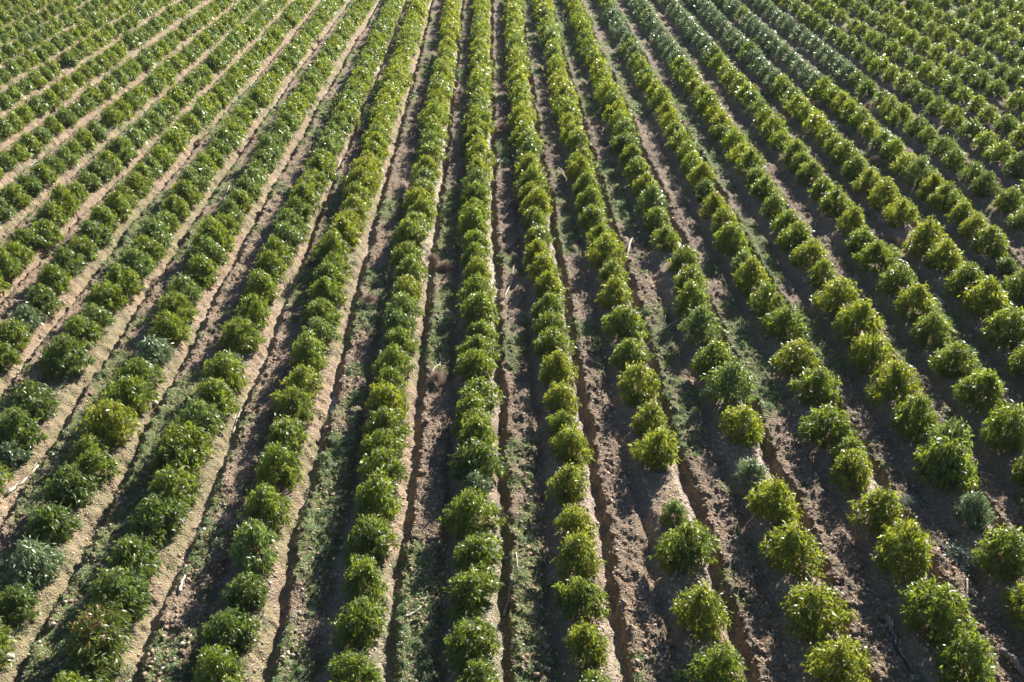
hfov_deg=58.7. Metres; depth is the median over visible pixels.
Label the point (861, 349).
young tree
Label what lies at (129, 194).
young tree
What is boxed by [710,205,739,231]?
young tree
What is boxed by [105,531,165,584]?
young tree
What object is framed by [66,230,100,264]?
young tree
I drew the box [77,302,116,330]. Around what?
young tree
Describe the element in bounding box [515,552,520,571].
fallen branch
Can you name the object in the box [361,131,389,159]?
young tree
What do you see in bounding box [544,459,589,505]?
young tree
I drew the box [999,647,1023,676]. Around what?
fallen branch
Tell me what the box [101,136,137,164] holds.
young tree
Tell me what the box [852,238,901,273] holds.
young tree
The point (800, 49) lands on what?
bush
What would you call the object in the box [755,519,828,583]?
young tree
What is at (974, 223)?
young tree
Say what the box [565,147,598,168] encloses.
young tree
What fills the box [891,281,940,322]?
young tree
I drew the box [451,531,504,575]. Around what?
young tree
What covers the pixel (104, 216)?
young tree
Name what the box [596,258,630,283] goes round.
young tree
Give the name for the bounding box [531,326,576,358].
young tree
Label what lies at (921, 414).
bush
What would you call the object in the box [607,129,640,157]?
young tree
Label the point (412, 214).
young tree
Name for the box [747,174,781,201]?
young tree
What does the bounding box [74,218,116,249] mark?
young tree
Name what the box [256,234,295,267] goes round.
young tree
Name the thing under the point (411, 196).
young tree
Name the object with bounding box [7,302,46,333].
young tree
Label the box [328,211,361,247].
young tree
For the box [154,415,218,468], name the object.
young tree
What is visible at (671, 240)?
young tree
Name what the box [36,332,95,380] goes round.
young tree
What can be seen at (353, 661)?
young tree
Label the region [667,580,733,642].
young tree
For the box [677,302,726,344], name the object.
young tree
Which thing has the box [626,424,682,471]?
young tree
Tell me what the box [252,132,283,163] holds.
young tree
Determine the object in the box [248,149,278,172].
young tree
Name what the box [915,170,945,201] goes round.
young tree
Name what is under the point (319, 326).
young tree
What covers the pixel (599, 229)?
young tree
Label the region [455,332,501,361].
young tree
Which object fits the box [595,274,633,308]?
young tree
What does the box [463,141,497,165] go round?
young tree
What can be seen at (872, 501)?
young tree
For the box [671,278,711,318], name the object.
young tree
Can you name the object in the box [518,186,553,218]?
young tree
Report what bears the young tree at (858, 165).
on the ground at (658, 274)
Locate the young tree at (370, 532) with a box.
[341,512,399,567]
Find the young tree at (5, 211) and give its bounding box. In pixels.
[0,195,16,221]
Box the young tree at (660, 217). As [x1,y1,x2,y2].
[640,205,671,231]
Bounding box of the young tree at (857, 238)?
[842,227,876,255]
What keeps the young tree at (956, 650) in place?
on the ground at (658, 274)
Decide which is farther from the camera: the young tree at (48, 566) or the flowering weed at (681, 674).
the young tree at (48, 566)
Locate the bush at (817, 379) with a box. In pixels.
[786,364,843,407]
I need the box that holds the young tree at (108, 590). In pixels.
[84,565,155,632]
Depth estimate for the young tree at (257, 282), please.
40.13 m
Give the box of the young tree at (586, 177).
[572,169,601,195]
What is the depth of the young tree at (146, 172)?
51.37 m
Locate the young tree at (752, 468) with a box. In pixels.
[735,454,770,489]
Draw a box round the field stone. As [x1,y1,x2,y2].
[4,653,14,660]
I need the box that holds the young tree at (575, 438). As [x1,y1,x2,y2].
[548,423,595,470]
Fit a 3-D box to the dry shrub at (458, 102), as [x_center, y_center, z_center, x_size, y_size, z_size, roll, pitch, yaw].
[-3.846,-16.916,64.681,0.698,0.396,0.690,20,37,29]
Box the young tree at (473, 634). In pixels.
[441,611,503,673]
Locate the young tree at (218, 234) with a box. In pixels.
[191,215,236,253]
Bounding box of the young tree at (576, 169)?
[565,154,595,181]
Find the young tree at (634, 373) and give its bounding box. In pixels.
[616,359,664,405]
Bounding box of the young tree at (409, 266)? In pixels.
[392,254,429,282]
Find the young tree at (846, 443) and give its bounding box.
[828,436,869,473]
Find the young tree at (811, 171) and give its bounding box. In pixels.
[794,160,826,185]
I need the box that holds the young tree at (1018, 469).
[1007,450,1023,493]
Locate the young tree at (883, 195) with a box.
[867,176,904,210]
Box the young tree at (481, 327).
[459,317,499,343]
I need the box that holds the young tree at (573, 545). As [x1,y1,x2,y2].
[549,526,606,583]
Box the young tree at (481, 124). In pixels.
[465,114,492,139]
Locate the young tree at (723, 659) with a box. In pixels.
[683,638,747,681]
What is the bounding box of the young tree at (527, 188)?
[513,180,539,205]
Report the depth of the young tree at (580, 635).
23.62 m
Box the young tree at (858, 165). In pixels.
[840,153,868,180]
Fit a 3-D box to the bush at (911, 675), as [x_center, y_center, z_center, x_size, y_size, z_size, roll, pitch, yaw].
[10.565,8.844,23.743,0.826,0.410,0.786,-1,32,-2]
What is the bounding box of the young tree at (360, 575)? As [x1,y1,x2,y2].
[340,553,388,606]
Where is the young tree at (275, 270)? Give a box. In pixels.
[253,247,288,282]
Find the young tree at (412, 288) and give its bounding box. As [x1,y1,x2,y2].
[390,274,425,304]
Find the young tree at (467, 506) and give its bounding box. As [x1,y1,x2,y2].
[435,483,508,543]
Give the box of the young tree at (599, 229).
[585,223,617,246]
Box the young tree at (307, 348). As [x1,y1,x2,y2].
[287,330,330,372]
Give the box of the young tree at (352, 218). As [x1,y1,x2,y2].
[332,207,366,234]
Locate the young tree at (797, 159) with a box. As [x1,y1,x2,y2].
[786,150,813,174]
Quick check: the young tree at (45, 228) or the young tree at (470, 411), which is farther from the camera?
the young tree at (45, 228)
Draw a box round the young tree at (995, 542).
[971,517,1023,587]
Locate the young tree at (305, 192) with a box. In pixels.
[284,180,322,212]
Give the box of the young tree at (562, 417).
[545,409,580,439]
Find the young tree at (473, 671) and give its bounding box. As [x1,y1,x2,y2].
[456,657,502,681]
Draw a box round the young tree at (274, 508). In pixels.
[236,480,295,530]
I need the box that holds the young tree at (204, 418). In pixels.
[169,396,226,437]
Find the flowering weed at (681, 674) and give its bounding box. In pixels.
[669,667,691,681]
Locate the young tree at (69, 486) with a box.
[41,461,102,510]
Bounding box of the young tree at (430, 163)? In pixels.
[410,154,442,183]
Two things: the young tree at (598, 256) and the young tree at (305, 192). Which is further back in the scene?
the young tree at (305, 192)
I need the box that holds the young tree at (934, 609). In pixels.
[893,572,979,647]
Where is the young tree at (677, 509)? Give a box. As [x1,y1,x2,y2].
[660,497,691,527]
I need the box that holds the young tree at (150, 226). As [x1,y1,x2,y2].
[133,213,174,250]
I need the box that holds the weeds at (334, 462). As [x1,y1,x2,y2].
[0,0,1023,681]
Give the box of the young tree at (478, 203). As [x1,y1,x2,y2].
[456,196,492,220]
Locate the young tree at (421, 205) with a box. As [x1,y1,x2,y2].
[406,195,437,224]
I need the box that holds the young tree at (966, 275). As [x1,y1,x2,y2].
[943,260,986,299]
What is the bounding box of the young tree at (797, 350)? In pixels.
[769,337,820,375]
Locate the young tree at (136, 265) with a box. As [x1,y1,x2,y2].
[111,243,157,278]
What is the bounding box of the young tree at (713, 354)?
[689,335,734,380]
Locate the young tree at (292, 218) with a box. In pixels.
[271,208,313,240]
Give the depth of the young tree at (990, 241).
43.96 m
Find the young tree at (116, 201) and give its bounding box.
[98,190,133,221]
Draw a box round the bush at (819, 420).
[797,400,859,450]
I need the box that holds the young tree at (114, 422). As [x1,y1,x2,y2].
[74,397,141,446]
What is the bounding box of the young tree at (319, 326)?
[295,315,343,349]
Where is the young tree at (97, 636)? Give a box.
[61,601,137,681]
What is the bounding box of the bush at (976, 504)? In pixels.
[949,488,996,530]
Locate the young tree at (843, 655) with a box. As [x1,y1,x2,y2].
[800,633,873,681]
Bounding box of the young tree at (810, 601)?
[778,578,859,644]
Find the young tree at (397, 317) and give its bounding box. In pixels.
[383,306,419,335]
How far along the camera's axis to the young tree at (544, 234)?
44.87 m
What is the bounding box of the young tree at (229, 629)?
[196,604,263,659]
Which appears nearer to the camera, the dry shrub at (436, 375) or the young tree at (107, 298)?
the dry shrub at (436, 375)
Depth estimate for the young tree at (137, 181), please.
50.15 m
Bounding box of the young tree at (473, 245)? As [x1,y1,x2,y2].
[459,241,490,271]
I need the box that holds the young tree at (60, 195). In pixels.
[44,182,81,215]
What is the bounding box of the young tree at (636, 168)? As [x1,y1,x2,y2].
[622,155,651,187]
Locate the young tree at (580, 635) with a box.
[560,617,611,673]
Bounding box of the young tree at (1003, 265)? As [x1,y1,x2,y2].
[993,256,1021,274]
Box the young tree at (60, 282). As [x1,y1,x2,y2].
[36,260,72,294]
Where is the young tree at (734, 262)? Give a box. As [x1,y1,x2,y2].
[730,249,758,273]
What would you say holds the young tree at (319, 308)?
on the ground at (658, 274)
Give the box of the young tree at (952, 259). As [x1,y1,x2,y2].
[922,238,966,272]
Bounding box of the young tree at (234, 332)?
[217,316,267,354]
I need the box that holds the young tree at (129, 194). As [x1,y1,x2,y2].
[110,182,138,206]
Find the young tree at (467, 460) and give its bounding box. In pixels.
[445,437,508,483]
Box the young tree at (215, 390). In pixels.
[191,376,241,420]
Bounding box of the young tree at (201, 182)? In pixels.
[176,163,211,193]
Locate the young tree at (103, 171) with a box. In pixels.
[77,157,116,183]
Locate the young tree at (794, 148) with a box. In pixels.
[779,138,810,164]
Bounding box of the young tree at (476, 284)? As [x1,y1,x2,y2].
[455,271,499,307]
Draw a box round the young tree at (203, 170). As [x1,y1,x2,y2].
[188,160,216,183]
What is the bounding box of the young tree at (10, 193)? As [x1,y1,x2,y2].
[0,181,34,209]
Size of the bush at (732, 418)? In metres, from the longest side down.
1.818 x 1.774 x 1.566 m
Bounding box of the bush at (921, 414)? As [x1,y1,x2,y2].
[889,390,939,443]
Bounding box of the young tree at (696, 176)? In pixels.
[685,161,716,190]
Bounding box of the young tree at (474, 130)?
[460,124,488,149]
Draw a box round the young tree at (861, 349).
[842,330,896,376]
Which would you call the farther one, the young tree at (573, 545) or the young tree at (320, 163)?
the young tree at (320, 163)
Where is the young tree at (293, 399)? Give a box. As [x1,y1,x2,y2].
[269,384,316,422]
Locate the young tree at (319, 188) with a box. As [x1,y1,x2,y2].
[291,173,327,199]
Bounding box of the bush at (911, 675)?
[905,670,926,681]
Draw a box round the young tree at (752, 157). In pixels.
[734,147,766,174]
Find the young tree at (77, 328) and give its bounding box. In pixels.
[62,314,104,353]
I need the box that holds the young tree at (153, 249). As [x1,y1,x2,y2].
[128,234,168,266]
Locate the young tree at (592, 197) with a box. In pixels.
[574,184,605,214]
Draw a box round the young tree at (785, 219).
[769,208,805,235]
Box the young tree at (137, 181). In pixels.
[125,169,151,198]
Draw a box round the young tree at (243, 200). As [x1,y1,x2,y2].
[227,187,254,212]
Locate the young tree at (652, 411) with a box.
[629,398,669,435]
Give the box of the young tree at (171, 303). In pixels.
[154,289,200,323]
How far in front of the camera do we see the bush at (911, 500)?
29.01 m
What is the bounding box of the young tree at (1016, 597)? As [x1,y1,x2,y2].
[999,580,1023,630]
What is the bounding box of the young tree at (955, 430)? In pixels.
[912,416,975,480]
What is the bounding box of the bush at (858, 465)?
[829,448,875,496]
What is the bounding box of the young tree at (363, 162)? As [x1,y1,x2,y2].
[348,154,384,187]
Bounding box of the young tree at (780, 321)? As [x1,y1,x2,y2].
[756,304,811,342]
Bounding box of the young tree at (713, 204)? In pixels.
[698,189,729,218]
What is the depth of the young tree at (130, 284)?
40.38 m
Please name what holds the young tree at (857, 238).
on the ground at (658, 274)
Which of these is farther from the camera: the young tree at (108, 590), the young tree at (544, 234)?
the young tree at (544, 234)
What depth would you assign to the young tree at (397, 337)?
36.57 m
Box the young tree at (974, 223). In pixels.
[956,211,989,240]
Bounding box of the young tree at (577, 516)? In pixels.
[552,500,599,540]
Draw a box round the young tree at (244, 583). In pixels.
[218,569,271,614]
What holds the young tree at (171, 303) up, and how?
on the ground at (658, 274)
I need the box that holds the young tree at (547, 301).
[528,290,567,323]
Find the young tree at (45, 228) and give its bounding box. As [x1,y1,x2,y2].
[29,217,64,250]
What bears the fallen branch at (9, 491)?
on the ground at (658, 274)
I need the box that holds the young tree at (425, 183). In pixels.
[407,175,436,197]
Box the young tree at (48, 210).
[35,198,71,227]
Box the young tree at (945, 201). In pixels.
[923,180,967,211]
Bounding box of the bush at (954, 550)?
[937,538,977,581]
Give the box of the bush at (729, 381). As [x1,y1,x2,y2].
[699,356,756,407]
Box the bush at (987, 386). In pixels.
[950,366,1008,414]
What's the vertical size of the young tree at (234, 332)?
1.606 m
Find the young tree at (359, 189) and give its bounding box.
[340,180,375,206]
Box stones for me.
[0,122,1023,681]
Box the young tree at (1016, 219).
[1003,206,1023,230]
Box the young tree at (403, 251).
[387,240,426,271]
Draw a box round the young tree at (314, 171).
[297,166,330,190]
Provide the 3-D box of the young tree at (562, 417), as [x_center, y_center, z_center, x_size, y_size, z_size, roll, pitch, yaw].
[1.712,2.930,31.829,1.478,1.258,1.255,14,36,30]
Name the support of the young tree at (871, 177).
on the ground at (658, 274)
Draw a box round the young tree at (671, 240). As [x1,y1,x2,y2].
[649,224,681,252]
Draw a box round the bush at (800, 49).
[796,47,805,53]
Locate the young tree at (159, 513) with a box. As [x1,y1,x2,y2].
[124,491,192,549]
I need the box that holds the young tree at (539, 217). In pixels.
[519,204,548,232]
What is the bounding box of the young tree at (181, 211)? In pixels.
[159,194,192,219]
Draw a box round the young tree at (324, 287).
[306,275,347,304]
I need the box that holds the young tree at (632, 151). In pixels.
[617,143,644,167]
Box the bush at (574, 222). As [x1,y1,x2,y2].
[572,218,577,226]
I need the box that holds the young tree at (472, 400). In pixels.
[453,387,493,427]
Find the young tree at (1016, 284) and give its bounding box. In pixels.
[1001,267,1023,301]
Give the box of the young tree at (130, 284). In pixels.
[102,263,146,297]
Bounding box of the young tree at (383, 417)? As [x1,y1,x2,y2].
[359,405,413,441]
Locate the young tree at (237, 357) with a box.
[226,351,244,369]
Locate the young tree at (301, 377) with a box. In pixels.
[277,362,324,398]
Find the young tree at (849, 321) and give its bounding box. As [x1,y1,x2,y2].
[830,297,888,344]
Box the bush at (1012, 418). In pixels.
[979,396,1023,458]
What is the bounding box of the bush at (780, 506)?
[743,473,804,531]
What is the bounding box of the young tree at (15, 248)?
[0,239,37,267]
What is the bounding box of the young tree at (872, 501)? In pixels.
[846,483,906,537]
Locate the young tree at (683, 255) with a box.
[665,244,700,273]
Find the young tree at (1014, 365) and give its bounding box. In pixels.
[1005,342,1023,376]
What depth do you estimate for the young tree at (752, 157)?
52.87 m
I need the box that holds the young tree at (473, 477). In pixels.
[457,469,491,500]
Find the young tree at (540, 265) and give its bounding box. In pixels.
[525,249,562,282]
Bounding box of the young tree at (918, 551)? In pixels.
[870,511,934,586]
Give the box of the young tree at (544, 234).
[524,222,554,247]
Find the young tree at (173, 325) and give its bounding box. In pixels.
[147,309,195,345]
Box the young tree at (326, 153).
[305,147,338,168]
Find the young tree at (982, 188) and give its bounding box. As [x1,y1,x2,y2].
[968,170,1001,197]
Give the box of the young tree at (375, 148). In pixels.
[359,139,385,167]
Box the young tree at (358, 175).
[341,164,381,195]
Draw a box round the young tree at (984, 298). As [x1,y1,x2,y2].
[957,274,1013,318]
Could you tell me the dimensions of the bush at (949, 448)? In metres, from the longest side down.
2.373 x 2.149 x 1.903 m
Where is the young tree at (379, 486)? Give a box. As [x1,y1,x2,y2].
[352,466,403,528]
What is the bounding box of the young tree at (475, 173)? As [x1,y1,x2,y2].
[459,164,493,198]
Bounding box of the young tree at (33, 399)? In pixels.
[8,378,60,422]
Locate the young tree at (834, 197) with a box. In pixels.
[817,184,854,217]
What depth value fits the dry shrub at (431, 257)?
43.85 m
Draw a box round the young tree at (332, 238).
[310,228,352,262]
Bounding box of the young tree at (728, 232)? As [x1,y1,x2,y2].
[712,221,752,255]
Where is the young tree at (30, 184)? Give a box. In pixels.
[12,170,43,197]
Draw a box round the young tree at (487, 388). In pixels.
[457,373,505,410]
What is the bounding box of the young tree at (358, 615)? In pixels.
[328,594,390,649]
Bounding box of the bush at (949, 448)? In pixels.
[911,434,982,494]
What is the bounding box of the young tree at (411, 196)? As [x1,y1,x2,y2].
[400,185,437,210]
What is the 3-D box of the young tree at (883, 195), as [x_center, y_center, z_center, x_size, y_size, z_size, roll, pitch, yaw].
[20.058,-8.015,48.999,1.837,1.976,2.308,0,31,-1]
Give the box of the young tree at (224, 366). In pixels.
[197,348,251,394]
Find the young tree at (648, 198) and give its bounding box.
[633,181,669,215]
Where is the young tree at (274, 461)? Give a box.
[252,440,303,491]
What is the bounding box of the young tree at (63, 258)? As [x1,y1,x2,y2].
[48,243,87,277]
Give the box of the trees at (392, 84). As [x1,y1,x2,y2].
[0,0,1023,681]
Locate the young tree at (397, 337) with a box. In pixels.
[380,326,420,355]
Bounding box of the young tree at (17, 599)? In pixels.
[0,580,44,626]
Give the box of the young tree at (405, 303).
[381,290,424,325]
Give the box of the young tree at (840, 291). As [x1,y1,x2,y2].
[810,276,866,314]
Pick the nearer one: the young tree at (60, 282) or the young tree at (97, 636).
the young tree at (97, 636)
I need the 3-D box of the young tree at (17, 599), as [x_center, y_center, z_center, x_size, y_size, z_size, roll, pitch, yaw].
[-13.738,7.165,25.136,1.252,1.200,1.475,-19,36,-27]
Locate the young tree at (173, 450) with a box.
[145,437,206,483]
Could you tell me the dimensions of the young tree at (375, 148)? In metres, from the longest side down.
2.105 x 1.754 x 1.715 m
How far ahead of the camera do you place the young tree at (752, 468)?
29.66 m
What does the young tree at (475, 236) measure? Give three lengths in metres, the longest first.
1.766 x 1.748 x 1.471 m
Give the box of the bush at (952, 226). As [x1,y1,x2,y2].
[945,223,961,233]
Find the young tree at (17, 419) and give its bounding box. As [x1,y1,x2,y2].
[0,404,49,451]
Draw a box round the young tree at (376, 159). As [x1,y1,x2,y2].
[356,146,383,174]
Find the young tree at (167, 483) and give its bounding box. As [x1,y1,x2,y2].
[141,462,205,511]
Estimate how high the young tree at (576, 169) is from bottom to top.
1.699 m
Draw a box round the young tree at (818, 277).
[807,258,839,290]
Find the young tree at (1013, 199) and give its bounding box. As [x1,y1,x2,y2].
[991,185,1023,214]
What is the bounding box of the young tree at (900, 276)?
[875,261,917,297]
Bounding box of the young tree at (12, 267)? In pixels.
[0,249,24,281]
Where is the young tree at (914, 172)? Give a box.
[902,153,941,186]
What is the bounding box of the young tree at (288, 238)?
[268,220,309,254]
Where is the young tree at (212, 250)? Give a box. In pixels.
[187,235,229,268]
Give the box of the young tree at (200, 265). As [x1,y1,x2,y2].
[183,253,219,289]
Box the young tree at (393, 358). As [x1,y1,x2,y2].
[369,342,414,377]
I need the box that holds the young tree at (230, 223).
[213,210,242,237]
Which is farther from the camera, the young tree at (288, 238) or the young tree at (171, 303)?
the young tree at (288, 238)
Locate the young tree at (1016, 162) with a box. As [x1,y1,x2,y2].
[1002,151,1023,178]
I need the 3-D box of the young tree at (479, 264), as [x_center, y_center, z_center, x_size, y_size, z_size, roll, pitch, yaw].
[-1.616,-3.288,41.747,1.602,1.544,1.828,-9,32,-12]
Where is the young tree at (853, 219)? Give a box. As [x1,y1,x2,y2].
[836,203,866,236]
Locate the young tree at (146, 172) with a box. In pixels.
[128,161,156,187]
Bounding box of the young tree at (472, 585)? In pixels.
[442,560,504,620]
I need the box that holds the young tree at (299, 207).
[280,195,313,225]
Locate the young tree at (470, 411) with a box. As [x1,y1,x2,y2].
[450,406,496,443]
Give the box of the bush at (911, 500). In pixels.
[895,494,919,510]
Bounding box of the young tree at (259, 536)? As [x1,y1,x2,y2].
[227,517,281,577]
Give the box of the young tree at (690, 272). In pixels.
[671,263,711,291]
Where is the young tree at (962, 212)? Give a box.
[943,197,975,225]
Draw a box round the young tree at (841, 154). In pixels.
[829,139,861,167]
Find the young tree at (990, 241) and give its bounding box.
[969,224,1009,258]
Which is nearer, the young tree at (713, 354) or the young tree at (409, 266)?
the young tree at (713, 354)
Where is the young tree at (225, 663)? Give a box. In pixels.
[191,640,245,681]
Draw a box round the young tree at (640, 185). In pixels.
[628,171,660,195]
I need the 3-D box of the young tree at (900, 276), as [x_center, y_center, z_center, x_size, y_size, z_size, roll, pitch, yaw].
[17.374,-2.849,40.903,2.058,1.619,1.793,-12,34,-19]
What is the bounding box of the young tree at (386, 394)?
[364,379,413,419]
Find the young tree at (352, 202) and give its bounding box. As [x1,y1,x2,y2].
[339,192,372,221]
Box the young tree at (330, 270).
[308,259,348,290]
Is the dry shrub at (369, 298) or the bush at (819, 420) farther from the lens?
the dry shrub at (369, 298)
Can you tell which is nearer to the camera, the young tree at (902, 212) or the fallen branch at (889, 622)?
the fallen branch at (889, 622)
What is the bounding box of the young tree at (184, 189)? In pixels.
[168,178,203,206]
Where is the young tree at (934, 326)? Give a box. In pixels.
[907,309,957,349]
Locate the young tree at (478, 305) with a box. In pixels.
[455,290,500,328]
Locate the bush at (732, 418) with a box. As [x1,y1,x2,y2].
[716,401,765,449]
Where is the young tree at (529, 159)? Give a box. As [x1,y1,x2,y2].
[512,151,547,180]
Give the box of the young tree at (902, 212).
[882,198,920,227]
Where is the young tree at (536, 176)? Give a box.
[512,164,550,196]
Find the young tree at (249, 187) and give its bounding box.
[232,173,263,203]
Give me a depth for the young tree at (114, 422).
31.53 m
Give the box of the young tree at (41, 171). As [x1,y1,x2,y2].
[26,161,60,184]
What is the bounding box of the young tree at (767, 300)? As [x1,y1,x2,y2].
[745,279,785,318]
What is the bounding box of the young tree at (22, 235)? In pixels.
[7,226,49,252]
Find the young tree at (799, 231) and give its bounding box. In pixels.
[774,219,814,252]
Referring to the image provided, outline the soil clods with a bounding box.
[0,63,1023,681]
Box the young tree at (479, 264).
[462,252,492,283]
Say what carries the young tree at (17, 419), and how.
on the ground at (658, 274)
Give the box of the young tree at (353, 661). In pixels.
[323,647,385,681]
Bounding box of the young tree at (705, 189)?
[691,177,715,201]
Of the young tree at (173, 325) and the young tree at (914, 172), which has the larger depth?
the young tree at (914, 172)
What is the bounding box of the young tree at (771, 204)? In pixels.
[758,191,789,219]
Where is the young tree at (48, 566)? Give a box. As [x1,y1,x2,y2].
[1,535,69,594]
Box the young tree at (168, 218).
[155,208,182,233]
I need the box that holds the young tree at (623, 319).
[600,304,650,339]
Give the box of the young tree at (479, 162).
[464,154,493,182]
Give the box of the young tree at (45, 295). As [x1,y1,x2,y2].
[21,283,66,316]
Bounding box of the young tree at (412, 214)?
[401,210,432,240]
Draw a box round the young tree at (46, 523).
[23,501,83,546]
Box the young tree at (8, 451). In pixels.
[0,440,31,467]
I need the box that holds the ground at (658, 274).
[0,0,1023,681]
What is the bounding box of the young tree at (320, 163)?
[302,153,338,180]
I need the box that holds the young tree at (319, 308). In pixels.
[303,297,344,327]
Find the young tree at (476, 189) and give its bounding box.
[459,177,492,207]
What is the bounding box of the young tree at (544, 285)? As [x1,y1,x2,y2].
[532,269,568,300]
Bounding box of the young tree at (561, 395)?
[542,379,582,417]
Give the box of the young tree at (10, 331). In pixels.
[0,317,34,350]
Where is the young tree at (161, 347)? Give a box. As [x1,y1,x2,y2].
[134,330,175,369]
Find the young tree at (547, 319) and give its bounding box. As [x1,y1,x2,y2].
[530,307,569,338]
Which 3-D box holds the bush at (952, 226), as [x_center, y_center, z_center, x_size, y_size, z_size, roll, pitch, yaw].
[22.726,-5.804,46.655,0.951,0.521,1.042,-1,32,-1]
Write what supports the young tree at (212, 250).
on the ground at (658, 274)
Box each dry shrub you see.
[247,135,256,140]
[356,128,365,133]
[359,293,377,306]
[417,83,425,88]
[424,252,439,262]
[426,367,447,384]
[436,259,452,270]
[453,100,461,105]
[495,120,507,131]
[810,99,821,106]
[864,101,872,108]
[868,155,881,164]
[887,234,902,245]
[979,262,991,271]
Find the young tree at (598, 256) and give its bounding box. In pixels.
[585,230,628,268]
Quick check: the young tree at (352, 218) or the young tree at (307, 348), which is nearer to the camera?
the young tree at (307, 348)
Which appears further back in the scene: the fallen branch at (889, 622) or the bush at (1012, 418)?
the bush at (1012, 418)
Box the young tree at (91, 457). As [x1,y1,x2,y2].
[71,446,123,482]
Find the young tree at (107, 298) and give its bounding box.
[83,277,131,313]
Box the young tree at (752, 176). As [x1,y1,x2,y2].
[743,166,768,188]
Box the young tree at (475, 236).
[458,228,491,256]
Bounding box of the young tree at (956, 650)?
[930,627,999,681]
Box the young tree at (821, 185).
[808,175,833,201]
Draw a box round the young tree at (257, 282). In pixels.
[241,268,281,303]
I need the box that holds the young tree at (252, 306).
[234,292,272,328]
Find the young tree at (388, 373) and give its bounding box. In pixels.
[372,362,412,397]
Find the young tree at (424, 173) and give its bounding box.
[409,165,438,189]
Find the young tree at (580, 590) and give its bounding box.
[550,574,610,623]
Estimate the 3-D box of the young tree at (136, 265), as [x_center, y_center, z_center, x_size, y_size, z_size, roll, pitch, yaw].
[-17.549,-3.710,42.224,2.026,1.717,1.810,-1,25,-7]
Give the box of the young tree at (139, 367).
[112,355,166,390]
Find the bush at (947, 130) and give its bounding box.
[939,127,953,135]
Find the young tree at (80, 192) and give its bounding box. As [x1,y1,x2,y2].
[65,179,91,203]
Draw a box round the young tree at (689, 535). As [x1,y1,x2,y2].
[648,518,721,576]
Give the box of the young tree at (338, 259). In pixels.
[316,251,354,277]
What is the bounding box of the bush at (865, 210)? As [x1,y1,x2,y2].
[860,207,870,214]
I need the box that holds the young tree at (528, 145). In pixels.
[515,136,542,160]
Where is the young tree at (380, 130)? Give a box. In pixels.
[359,123,394,145]
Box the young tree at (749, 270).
[732,254,771,295]
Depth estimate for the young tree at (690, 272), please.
40.90 m
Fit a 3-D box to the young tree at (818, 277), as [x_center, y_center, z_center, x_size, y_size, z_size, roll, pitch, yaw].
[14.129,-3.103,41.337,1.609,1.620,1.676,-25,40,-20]
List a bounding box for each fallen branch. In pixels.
[5,462,38,494]
[178,575,185,592]
[231,409,243,434]
[405,606,421,617]
[503,266,513,298]
[503,576,512,616]
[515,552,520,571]
[624,237,632,270]
[646,315,678,354]
[883,614,913,671]
[929,531,947,552]
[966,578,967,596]
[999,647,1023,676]
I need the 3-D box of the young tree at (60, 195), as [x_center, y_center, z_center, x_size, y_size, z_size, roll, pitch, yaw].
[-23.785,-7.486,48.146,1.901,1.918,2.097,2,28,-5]
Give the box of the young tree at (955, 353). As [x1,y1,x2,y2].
[928,340,986,378]
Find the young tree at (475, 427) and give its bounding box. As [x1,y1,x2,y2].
[453,412,499,451]
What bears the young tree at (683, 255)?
on the ground at (658, 274)
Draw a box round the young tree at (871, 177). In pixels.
[850,166,881,194]
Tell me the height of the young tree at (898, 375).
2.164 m
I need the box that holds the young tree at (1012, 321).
[978,301,1023,349]
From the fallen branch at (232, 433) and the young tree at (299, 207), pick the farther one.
the young tree at (299, 207)
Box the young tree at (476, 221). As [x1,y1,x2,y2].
[457,204,490,238]
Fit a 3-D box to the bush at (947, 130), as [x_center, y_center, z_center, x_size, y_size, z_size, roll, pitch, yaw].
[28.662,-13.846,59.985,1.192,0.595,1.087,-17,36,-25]
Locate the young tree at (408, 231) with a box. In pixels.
[390,217,430,249]
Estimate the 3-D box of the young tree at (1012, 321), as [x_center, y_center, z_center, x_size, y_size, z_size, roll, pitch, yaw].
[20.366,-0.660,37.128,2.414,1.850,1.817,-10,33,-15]
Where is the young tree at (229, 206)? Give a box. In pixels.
[215,197,245,224]
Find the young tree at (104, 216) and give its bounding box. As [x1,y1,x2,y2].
[88,203,120,232]
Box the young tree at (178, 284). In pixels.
[165,272,202,305]
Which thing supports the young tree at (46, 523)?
on the ground at (658, 274)
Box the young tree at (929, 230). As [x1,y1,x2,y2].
[901,214,948,255]
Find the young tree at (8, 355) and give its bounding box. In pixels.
[0,339,22,371]
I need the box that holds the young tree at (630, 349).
[608,337,652,370]
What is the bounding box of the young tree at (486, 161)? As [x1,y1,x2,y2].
[466,152,491,176]
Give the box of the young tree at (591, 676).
[576,665,611,681]
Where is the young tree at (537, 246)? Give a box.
[522,236,554,267]
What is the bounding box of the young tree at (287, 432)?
[266,413,310,453]
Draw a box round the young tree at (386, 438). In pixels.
[356,426,408,466]
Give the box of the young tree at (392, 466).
[354,444,410,492]
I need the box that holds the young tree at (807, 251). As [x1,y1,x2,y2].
[788,235,829,270]
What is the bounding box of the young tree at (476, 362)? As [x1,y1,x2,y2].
[452,347,498,382]
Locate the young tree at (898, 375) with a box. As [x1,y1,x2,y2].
[862,354,924,408]
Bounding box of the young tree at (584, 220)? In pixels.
[576,203,611,231]
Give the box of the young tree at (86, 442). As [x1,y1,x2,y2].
[66,431,112,468]
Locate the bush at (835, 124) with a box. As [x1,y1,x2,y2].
[829,121,841,128]
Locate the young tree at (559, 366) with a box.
[536,346,578,386]
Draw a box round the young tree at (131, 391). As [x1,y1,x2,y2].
[94,373,161,418]

